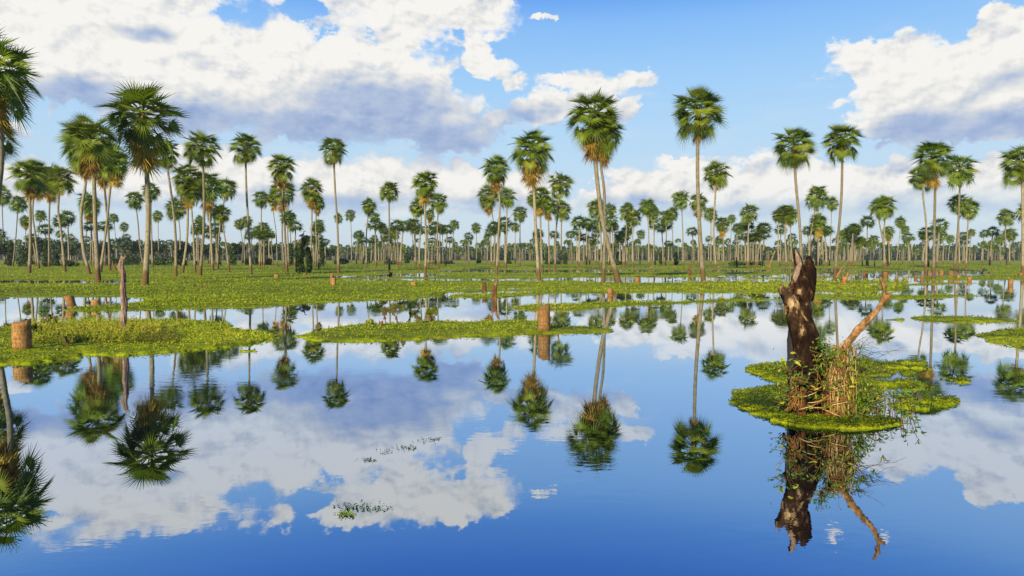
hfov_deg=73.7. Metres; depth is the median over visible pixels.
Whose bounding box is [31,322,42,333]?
dead shrub
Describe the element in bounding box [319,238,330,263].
palm
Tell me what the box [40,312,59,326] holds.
dead shrub
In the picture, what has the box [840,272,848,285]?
broken snag
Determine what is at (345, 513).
floating sprig
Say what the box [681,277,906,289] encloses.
reed clumps
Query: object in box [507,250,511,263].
draped snag
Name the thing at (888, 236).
fan palm
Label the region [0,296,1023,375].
floating plants
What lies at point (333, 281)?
palm stump
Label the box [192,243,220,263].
leafy tree
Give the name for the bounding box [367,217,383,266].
palm
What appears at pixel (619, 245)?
palm
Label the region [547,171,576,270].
fan palm
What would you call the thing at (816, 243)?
palm
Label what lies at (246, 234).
palm
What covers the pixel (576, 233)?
palm
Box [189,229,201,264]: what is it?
palm
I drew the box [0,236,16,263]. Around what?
leafy tree
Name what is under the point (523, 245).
palm
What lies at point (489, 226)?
palm
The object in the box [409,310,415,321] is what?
dead shrub
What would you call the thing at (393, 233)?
fan palm
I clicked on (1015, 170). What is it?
fan palm
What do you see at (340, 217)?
fan palm
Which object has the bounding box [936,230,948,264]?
fan palm
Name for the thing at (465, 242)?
fan palm
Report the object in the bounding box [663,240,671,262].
palm
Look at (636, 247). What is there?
palm wood
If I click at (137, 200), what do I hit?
fan palm
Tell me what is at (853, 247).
palm
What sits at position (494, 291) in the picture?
broken post
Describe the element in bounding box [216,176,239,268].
fan palm
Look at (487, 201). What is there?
fan palm
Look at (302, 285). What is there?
meadow plants
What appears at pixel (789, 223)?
fan palm
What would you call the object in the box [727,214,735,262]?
fan palm
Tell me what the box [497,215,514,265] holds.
palm
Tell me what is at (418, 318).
dead shrub
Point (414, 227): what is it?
palm
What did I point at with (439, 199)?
fan palm
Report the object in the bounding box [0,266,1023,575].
water
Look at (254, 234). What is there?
palm
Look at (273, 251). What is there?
leafy tree
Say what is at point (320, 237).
palm
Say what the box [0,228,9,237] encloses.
palm
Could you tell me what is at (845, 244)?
palm
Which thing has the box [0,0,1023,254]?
sky
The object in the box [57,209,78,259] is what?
palm
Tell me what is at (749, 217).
fan palm
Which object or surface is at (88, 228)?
palm
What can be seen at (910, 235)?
palm
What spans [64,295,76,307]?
palm stump
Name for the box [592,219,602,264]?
fan palm
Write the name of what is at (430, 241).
palm
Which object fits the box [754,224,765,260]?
fan palm
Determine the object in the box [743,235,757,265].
palm
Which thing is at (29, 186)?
fan palm
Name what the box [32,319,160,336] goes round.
yellow herbs
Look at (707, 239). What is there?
palm
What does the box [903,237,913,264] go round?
fan palm
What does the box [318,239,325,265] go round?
draped snag
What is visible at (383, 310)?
dead shrub
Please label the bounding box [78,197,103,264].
fan palm
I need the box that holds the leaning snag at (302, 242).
[295,235,309,250]
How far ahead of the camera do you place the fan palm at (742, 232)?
186.11 m
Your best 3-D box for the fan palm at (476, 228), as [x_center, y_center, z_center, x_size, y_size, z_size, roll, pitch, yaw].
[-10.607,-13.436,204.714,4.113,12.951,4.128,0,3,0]
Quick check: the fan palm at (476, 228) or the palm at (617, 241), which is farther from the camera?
the fan palm at (476, 228)
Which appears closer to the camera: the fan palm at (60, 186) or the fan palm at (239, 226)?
the fan palm at (60, 186)
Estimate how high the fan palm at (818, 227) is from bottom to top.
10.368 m
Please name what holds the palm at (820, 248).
on the ground
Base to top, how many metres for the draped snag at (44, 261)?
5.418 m
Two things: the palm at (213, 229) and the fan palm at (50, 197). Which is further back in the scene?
the palm at (213, 229)
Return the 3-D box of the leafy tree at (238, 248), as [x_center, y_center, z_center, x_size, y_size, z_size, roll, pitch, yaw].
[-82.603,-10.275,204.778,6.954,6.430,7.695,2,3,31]
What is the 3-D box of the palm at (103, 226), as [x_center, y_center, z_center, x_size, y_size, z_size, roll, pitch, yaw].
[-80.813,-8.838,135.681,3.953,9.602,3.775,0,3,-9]
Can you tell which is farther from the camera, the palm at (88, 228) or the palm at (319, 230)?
the palm at (88, 228)
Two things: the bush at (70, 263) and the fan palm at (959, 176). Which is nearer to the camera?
the fan palm at (959, 176)
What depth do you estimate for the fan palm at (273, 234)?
136.42 m
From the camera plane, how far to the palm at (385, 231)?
172.19 m
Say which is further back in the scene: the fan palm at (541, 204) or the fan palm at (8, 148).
the fan palm at (541, 204)
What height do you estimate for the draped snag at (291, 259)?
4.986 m
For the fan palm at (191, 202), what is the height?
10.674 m
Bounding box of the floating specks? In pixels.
[0,269,1019,428]
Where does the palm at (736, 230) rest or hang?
on the ground
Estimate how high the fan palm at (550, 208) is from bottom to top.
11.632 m
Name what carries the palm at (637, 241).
on the ground
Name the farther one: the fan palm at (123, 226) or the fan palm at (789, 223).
the fan palm at (123, 226)
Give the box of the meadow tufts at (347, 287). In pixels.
[1,273,787,296]
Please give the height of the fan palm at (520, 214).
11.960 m
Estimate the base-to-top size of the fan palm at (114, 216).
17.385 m
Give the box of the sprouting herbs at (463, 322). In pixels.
[322,319,555,329]
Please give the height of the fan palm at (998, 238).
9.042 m
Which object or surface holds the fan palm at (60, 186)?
on the ground
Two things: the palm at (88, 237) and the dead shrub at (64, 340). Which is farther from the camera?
the palm at (88, 237)
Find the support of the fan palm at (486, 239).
on the ground
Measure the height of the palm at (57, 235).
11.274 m
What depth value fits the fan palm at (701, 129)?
44.86 m
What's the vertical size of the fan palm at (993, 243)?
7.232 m
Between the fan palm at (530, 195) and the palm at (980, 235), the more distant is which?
the palm at (980, 235)
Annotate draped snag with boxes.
[6,241,14,265]
[15,247,28,265]
[41,238,47,266]
[50,251,60,265]
[173,250,187,265]
[213,232,222,265]
[229,243,237,264]
[289,243,293,265]
[295,248,304,272]
[304,247,312,272]
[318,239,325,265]
[367,252,372,262]
[404,252,409,262]
[477,251,481,262]
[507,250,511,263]
[544,252,547,263]
[562,252,567,263]
[658,251,661,263]
[674,251,678,264]
[886,242,890,265]
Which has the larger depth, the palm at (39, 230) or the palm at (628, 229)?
the palm at (628, 229)
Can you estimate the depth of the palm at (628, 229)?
153.62 m
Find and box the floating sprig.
[335,508,356,516]
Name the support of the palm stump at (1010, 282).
on the water
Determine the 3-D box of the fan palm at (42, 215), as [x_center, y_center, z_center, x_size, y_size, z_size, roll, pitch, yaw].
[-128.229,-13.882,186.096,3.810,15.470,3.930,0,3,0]
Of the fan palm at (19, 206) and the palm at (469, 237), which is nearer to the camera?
the fan palm at (19, 206)
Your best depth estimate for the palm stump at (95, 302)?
22.17 m
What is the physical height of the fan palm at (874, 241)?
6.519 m
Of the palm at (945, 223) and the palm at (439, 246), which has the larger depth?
the palm at (439, 246)
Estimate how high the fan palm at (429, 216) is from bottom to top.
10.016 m
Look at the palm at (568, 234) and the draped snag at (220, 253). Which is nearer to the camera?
the draped snag at (220, 253)
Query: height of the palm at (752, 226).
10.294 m
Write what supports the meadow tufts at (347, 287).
on the ground
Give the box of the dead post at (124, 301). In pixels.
[117,256,127,328]
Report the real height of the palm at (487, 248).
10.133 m
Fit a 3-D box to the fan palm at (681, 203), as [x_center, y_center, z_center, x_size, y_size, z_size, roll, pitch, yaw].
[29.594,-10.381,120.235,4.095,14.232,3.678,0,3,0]
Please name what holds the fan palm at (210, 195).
on the ground
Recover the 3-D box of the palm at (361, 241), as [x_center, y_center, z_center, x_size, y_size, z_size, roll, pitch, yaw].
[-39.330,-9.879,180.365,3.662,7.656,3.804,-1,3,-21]
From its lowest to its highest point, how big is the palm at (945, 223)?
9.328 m
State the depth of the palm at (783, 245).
276.86 m
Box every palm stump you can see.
[11,318,31,349]
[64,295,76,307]
[91,299,100,306]
[332,278,335,285]
[482,282,486,292]
[538,304,549,330]
[607,287,612,295]
[635,276,639,282]
[939,270,943,276]
[948,271,953,276]
[1008,278,1012,285]
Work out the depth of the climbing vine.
6.61 m
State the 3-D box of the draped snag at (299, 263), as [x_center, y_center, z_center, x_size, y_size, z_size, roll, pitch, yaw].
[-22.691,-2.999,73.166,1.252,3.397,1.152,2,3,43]
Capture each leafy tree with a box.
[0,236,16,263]
[16,238,44,263]
[50,239,80,259]
[88,240,113,258]
[110,237,141,255]
[141,239,169,256]
[171,240,191,254]
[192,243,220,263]
[223,243,246,262]
[253,244,279,256]
[318,248,336,262]
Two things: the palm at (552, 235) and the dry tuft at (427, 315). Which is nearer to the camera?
the dry tuft at (427, 315)
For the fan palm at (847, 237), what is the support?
on the ground
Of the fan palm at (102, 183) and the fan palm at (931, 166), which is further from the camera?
the fan palm at (102, 183)
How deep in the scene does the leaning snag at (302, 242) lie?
72.87 m
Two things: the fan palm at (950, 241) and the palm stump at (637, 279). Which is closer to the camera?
the palm stump at (637, 279)
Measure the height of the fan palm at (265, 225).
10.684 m
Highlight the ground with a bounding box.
[0,260,1023,429]
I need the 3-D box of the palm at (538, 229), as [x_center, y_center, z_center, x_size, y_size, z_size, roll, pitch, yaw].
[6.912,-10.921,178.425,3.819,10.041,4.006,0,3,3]
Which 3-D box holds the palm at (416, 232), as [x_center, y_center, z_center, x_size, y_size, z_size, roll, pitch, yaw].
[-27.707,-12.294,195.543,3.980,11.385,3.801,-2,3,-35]
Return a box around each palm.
[0,27,42,200]
[0,182,12,257]
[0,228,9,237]
[4,121,23,162]
[4,157,50,272]
[6,193,28,265]
[18,215,28,262]
[22,161,55,268]
[23,233,41,264]
[26,241,38,263]
[34,209,47,252]
[36,223,55,250]
[42,162,77,271]
[44,161,63,266]
[50,215,70,262]
[55,112,122,280]
[55,230,66,262]
[57,130,111,273]
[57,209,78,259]
[64,233,75,259]
[76,191,100,264]
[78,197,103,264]
[83,221,100,265]
[84,236,91,255]
[91,134,128,270]
[94,80,189,284]
[98,146,129,271]
[98,220,113,265]
[109,213,118,256]
[119,221,129,253]
[122,233,131,250]
[124,191,144,265]
[141,182,162,267]
[152,142,181,276]
[152,210,163,256]
[162,195,186,261]
[166,239,173,259]
[170,162,206,272]
[175,178,202,272]
[180,129,223,274]
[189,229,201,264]
[191,220,205,264]
[194,171,225,270]
[194,223,208,252]
[195,215,202,250]
[205,222,226,265]
[205,231,214,263]
[206,203,220,252]
[213,203,231,271]
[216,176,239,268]
[228,132,263,274]
[233,218,243,264]
[241,215,253,264]
[245,227,253,257]
[251,189,268,264]
[251,230,266,254]
[252,225,262,241]
[254,230,269,265]
[255,230,273,266]
[257,221,269,264]
[265,153,299,272]
[266,192,278,265]
[266,228,273,263]
[267,181,298,265]
[271,232,275,265]
[280,210,295,266]
[285,210,297,242]
[286,220,305,264]
[298,175,325,251]
[308,235,315,264]
[310,223,326,265]
[312,234,323,249]
[313,196,324,268]
[313,218,326,257]
[318,136,348,273]
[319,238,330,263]
[334,213,342,223]
[344,209,355,262]
[351,231,362,263]
[356,230,364,262]
[357,237,368,263]
[361,198,378,267]
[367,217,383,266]
[367,237,378,262]
[369,212,379,223]
[370,234,378,261]
[374,240,381,262]
[377,179,401,269]
[378,224,388,263]
[381,235,393,264]
[384,227,391,259]
[388,218,404,265]
[391,230,400,264]
[395,220,409,265]
[406,218,420,265]
[407,218,416,263]
[408,196,427,270]
[409,226,419,252]
[410,168,437,276]
[418,225,438,265]
[426,208,434,267]
[427,193,449,268]
[427,220,442,265]
[428,238,438,264]
[433,224,443,264]
[438,225,444,263]
[440,224,454,264]
[444,236,454,259]
[449,219,458,262]
[463,231,474,263]
[463,239,467,261]
[470,222,482,262]
[475,184,497,264]
[477,152,510,274]
[483,234,489,250]
[483,240,489,261]
[484,227,496,265]
[487,220,503,266]
[489,223,509,266]
[496,186,518,268]
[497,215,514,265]
[508,126,554,280]
[510,206,528,265]
[510,222,518,264]
[521,243,526,261]
[525,194,538,248]
[527,185,552,270]
[532,228,544,245]
[544,195,556,268]
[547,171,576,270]
[549,231,559,259]
[554,200,572,264]
[562,86,623,282]
[565,229,575,262]
[569,213,588,265]
[571,227,581,263]
[577,233,589,263]
[580,111,625,281]
[580,217,594,264]
[584,227,591,264]
[584,236,595,247]
[586,198,606,266]
[590,238,599,262]
[591,230,599,262]
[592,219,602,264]
[601,222,618,264]
[606,201,616,264]
[606,214,619,255]
[611,224,619,258]
[613,231,624,264]
[615,232,630,264]
[615,239,624,254]
[618,202,635,266]
[620,226,633,264]
[624,209,641,266]
[624,223,633,264]
[628,241,636,261]
[635,239,641,261]
[636,197,657,266]
[636,229,645,263]
[647,209,660,264]
[647,220,660,264]
[656,223,665,264]
[658,209,671,264]
[661,219,673,264]
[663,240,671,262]
[667,206,679,264]
[670,190,690,266]
[671,83,729,281]
[685,226,697,263]
[688,192,708,266]
[701,158,734,270]
[703,207,718,264]
[705,235,712,261]
[715,217,729,266]
[715,236,721,261]
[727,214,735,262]
[730,222,742,260]
[734,234,742,260]
[735,227,743,261]
[738,203,759,265]
[738,222,746,262]
[739,233,749,261]
[740,220,755,265]
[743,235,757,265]
[749,229,755,261]
[750,230,772,266]
[750,233,762,264]
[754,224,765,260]
[755,221,773,265]
[770,126,820,260]
[771,207,786,265]
[775,225,787,264]
[776,204,796,266]
[781,243,788,261]
[783,206,797,266]
[787,233,796,262]
[802,225,812,249]
[803,185,830,255]
[807,224,815,259]
[809,212,828,266]
[810,213,825,265]
[811,237,823,251]
[814,225,836,266]
[819,228,827,264]
[820,121,868,278]
[821,229,828,264]
[826,195,838,265]
[828,246,835,261]
[835,232,845,264]
[840,226,851,265]
[840,241,848,261]
[844,223,863,266]
[845,238,855,263]
[848,237,857,263]
[849,224,862,265]
[855,236,867,266]
[858,215,876,265]
[863,241,870,265]
[865,197,886,267]
[867,235,879,265]
[871,194,899,269]
[882,226,895,266]
[894,215,906,264]
[899,225,911,263]
[900,233,916,264]
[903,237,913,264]
[906,165,932,272]
[908,139,956,278]
[916,226,939,266]
[918,235,932,264]
[918,241,929,262]
[930,218,949,266]
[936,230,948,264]
[937,152,981,269]
[944,194,970,268]
[946,234,955,263]
[960,196,981,268]
[960,231,969,263]
[960,238,969,262]
[968,228,976,264]
[978,229,988,262]
[979,241,987,263]
[984,225,1000,264]
[988,240,995,262]
[993,233,1004,263]
[994,208,1015,264]
[996,144,1023,274]
[1000,227,1019,264]
[1013,203,1020,224]
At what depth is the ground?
32.43 m
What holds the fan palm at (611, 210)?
on the ground
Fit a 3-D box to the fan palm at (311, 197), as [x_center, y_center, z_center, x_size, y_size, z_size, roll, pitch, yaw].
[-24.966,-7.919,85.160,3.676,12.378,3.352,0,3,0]
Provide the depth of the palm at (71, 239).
187.58 m
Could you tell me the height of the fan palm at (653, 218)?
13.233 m
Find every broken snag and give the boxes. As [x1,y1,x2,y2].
[688,260,693,274]
[766,250,774,267]
[835,265,843,278]
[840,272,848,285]
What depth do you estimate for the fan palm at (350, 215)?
227.05 m
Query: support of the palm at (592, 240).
on the ground
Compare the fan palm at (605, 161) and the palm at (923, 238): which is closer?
the fan palm at (605, 161)
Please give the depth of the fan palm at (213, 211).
102.09 m
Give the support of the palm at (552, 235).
on the ground
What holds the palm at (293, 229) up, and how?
on the ground
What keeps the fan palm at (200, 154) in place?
on the ground
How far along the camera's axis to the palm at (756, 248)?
140.99 m
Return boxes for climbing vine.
[744,333,892,419]
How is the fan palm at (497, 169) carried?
on the ground
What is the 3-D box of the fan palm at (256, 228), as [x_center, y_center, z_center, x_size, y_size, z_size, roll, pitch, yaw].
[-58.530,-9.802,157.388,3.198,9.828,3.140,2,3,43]
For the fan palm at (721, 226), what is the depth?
120.09 m
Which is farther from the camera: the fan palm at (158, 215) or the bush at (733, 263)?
the fan palm at (158, 215)
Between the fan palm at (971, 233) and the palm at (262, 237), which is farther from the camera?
the fan palm at (971, 233)
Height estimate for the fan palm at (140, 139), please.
12.159 m
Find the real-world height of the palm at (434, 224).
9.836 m
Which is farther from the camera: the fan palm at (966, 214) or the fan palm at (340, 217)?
the fan palm at (340, 217)
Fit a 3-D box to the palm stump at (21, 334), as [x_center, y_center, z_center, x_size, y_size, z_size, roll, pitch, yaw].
[-8.401,0.927,11.708,0.294,0.824,0.302,0,3,0]
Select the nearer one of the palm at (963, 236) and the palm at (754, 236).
the palm at (754, 236)
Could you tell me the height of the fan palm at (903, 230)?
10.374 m
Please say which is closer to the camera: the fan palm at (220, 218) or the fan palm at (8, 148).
the fan palm at (8, 148)
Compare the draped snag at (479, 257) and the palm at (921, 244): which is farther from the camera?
the palm at (921, 244)
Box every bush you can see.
[61,260,79,266]
[99,256,118,264]
[118,254,143,264]
[149,256,174,264]
[241,257,258,264]
[262,257,272,264]
[333,259,349,263]
[430,259,454,263]
[728,261,745,265]
[751,261,761,265]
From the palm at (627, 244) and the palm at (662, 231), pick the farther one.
the palm at (662, 231)
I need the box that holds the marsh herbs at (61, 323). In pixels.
[30,311,145,342]
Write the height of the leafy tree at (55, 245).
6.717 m
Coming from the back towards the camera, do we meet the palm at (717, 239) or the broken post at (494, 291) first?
the palm at (717, 239)
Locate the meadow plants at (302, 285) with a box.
[0,264,1023,309]
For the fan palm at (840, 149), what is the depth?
52.03 m
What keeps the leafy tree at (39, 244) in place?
on the ground
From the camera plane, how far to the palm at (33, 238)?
147.25 m
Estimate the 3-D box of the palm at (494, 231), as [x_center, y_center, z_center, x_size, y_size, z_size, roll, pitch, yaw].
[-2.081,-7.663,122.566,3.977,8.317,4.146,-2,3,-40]
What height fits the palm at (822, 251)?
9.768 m
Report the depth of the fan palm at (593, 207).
120.13 m
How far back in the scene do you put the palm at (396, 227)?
128.57 m
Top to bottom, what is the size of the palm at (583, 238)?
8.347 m
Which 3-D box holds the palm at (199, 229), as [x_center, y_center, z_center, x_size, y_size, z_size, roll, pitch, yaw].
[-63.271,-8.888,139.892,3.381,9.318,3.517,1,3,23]
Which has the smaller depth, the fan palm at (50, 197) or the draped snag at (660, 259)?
the fan palm at (50, 197)
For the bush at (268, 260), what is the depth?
157.18 m
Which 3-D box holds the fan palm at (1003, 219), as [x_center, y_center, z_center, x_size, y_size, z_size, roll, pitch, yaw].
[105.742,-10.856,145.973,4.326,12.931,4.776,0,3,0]
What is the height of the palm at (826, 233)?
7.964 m
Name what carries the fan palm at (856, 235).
on the ground
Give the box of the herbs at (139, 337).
[32,324,182,343]
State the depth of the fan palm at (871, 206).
107.61 m
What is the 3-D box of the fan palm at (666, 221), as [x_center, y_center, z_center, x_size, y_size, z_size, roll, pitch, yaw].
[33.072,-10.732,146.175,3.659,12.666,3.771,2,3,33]
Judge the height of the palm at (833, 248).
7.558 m
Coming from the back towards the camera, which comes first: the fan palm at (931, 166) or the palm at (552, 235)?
the palm at (552, 235)
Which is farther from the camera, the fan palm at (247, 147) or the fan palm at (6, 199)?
the fan palm at (6, 199)
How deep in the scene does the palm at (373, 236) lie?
258.13 m
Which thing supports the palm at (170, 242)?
on the ground
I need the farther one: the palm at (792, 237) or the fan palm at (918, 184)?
the palm at (792, 237)
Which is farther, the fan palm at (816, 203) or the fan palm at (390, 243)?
the fan palm at (390, 243)
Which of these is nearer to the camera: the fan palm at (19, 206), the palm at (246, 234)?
the fan palm at (19, 206)
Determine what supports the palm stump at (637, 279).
on the ground
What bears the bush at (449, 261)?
on the ground
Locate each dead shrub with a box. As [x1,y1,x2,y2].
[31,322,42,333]
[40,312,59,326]
[58,335,74,345]
[380,306,389,322]
[386,303,405,322]
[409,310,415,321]
[414,315,421,322]
[427,307,437,320]
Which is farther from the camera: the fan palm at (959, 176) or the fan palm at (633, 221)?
the fan palm at (633, 221)
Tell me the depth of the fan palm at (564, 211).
145.51 m
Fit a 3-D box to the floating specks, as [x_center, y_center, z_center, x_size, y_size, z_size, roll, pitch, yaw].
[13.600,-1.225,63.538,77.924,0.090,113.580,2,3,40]
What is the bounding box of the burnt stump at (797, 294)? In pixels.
[778,249,891,417]
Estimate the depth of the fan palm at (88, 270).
65.81 m
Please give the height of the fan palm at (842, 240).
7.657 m
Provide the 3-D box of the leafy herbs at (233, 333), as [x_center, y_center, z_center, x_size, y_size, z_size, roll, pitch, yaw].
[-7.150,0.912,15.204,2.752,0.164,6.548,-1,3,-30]
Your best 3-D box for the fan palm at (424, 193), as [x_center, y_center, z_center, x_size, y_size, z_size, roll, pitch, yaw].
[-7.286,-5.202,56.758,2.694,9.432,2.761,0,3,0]
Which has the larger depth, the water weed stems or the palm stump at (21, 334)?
the palm stump at (21, 334)
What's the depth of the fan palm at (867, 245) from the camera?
127.86 m
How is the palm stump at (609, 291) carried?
on the water
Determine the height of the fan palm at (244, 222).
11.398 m
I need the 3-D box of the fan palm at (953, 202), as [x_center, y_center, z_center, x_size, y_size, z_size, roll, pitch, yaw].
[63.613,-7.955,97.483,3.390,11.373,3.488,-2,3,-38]
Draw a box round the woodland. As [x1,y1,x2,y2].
[0,242,1020,259]
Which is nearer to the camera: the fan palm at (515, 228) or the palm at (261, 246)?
the palm at (261, 246)
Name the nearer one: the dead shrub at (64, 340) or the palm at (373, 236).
the dead shrub at (64, 340)
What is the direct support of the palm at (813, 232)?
on the ground
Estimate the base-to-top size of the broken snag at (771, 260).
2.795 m
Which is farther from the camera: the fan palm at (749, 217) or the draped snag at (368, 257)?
the draped snag at (368, 257)
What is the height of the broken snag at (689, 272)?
1.590 m
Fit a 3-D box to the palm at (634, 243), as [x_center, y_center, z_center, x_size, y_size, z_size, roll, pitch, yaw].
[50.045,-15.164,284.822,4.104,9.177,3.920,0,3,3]
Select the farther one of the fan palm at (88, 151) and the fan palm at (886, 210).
the fan palm at (886, 210)
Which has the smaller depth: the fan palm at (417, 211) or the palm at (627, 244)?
the fan palm at (417, 211)
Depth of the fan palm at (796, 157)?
54.73 m
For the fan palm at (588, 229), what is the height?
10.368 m
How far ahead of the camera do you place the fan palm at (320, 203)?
97.27 m
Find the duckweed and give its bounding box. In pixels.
[728,359,971,427]
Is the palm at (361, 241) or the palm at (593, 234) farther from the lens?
the palm at (593, 234)
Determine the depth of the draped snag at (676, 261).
157.40 m
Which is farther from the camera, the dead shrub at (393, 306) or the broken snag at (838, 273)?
the broken snag at (838, 273)
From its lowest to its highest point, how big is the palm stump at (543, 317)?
0.874 m
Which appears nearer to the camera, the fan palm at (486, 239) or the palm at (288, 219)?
the palm at (288, 219)
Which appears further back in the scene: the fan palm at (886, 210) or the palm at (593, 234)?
the palm at (593, 234)
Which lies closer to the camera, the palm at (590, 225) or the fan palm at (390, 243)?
the palm at (590, 225)
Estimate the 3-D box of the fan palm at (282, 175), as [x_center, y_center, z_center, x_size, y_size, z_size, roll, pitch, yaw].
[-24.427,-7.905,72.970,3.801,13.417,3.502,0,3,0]
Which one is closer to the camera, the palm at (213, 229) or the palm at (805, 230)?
the palm at (213, 229)
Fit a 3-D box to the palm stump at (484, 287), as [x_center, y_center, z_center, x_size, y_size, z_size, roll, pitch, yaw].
[-1.281,0.104,31.533,0.231,0.735,0.234,0,3,0]
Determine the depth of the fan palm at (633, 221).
127.50 m
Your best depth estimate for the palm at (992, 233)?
152.64 m
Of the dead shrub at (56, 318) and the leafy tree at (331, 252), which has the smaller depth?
the dead shrub at (56, 318)
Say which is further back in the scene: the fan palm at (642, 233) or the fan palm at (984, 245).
the fan palm at (984, 245)
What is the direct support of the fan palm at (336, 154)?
on the ground
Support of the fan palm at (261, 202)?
on the ground
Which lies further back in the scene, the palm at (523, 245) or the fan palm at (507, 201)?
the palm at (523, 245)
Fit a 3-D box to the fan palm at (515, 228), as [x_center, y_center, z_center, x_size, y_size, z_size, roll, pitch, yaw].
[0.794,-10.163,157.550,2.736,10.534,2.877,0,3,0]
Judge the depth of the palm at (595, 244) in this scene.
208.94 m
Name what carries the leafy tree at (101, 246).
on the ground
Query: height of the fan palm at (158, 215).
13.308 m
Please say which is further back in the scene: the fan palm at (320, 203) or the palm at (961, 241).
the palm at (961, 241)
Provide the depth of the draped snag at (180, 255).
136.11 m
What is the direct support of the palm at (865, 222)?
on the ground
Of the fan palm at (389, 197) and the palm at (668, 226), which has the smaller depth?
the fan palm at (389, 197)
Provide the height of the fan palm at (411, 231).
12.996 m
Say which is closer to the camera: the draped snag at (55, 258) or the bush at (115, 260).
the draped snag at (55, 258)
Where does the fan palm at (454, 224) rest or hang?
on the ground
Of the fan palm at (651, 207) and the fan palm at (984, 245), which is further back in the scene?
the fan palm at (984, 245)
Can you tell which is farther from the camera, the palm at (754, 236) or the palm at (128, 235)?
the palm at (128, 235)
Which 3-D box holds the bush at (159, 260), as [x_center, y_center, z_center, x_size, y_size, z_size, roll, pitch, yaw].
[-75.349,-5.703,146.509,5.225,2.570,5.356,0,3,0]
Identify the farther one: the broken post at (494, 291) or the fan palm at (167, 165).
the fan palm at (167, 165)
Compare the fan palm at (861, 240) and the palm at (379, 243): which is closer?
the fan palm at (861, 240)
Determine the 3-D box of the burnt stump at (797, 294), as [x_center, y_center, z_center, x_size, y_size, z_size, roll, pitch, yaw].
[3.176,0.547,7.045,1.078,1.906,1.012,0,3,0]
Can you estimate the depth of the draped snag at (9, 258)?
136.30 m
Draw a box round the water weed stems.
[847,377,927,424]
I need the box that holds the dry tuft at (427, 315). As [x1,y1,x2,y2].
[424,309,431,321]
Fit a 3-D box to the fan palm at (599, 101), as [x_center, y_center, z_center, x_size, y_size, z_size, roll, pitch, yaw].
[5.199,-6.508,44.198,3.984,13.141,4.056,1,3,21]
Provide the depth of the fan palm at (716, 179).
84.81 m
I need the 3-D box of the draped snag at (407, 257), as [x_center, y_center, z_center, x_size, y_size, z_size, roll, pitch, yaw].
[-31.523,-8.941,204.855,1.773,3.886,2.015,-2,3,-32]
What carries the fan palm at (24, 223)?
on the ground
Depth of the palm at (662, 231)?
166.71 m
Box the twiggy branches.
[847,332,907,383]
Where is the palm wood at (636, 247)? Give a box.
[0,238,1020,260]
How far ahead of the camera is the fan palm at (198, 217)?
170.33 m
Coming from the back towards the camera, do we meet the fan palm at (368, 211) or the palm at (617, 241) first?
the palm at (617, 241)
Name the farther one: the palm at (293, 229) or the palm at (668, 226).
the palm at (668, 226)
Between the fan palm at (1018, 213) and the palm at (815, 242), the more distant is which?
the palm at (815, 242)
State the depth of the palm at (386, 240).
155.94 m
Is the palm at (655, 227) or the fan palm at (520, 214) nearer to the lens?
the fan palm at (520, 214)
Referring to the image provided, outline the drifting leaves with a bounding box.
[333,437,441,510]
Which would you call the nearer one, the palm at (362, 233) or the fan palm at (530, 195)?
the fan palm at (530, 195)
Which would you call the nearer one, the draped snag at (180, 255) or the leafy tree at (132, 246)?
the draped snag at (180, 255)
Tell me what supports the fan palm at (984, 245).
on the ground
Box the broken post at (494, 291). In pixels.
[491,278,498,298]
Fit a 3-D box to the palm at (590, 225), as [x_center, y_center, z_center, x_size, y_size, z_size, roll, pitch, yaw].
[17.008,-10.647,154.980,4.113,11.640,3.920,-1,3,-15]
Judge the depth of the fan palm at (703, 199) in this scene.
127.36 m
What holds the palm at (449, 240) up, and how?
on the ground
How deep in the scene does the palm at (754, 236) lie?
123.11 m
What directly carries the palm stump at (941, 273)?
on the ground
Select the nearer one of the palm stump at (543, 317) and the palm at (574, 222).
the palm stump at (543, 317)
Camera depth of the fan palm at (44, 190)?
102.15 m
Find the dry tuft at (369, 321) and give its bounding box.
[365,319,373,324]
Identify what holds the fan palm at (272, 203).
on the ground
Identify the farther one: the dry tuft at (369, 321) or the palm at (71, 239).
the palm at (71, 239)
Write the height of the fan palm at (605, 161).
11.503 m
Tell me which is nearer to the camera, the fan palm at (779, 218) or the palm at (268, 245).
the fan palm at (779, 218)
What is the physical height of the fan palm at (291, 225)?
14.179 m
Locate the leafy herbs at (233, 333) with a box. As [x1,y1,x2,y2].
[127,317,272,342]
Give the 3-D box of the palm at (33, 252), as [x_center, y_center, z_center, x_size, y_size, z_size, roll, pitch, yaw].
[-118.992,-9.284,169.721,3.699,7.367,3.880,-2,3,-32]
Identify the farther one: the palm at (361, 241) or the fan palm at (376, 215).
the palm at (361, 241)
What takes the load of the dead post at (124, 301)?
on the ground
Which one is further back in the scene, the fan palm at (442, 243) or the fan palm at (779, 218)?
the fan palm at (442, 243)
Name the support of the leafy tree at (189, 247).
on the ground
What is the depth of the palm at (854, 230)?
124.35 m
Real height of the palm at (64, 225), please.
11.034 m
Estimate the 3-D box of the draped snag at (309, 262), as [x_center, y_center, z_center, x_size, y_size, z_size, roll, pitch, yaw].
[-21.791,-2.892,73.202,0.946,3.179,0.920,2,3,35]
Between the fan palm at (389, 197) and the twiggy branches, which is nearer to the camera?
the twiggy branches
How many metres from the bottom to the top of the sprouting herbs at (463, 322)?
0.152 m
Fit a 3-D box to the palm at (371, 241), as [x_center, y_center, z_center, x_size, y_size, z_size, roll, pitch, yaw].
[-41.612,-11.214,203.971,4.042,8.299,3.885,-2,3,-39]

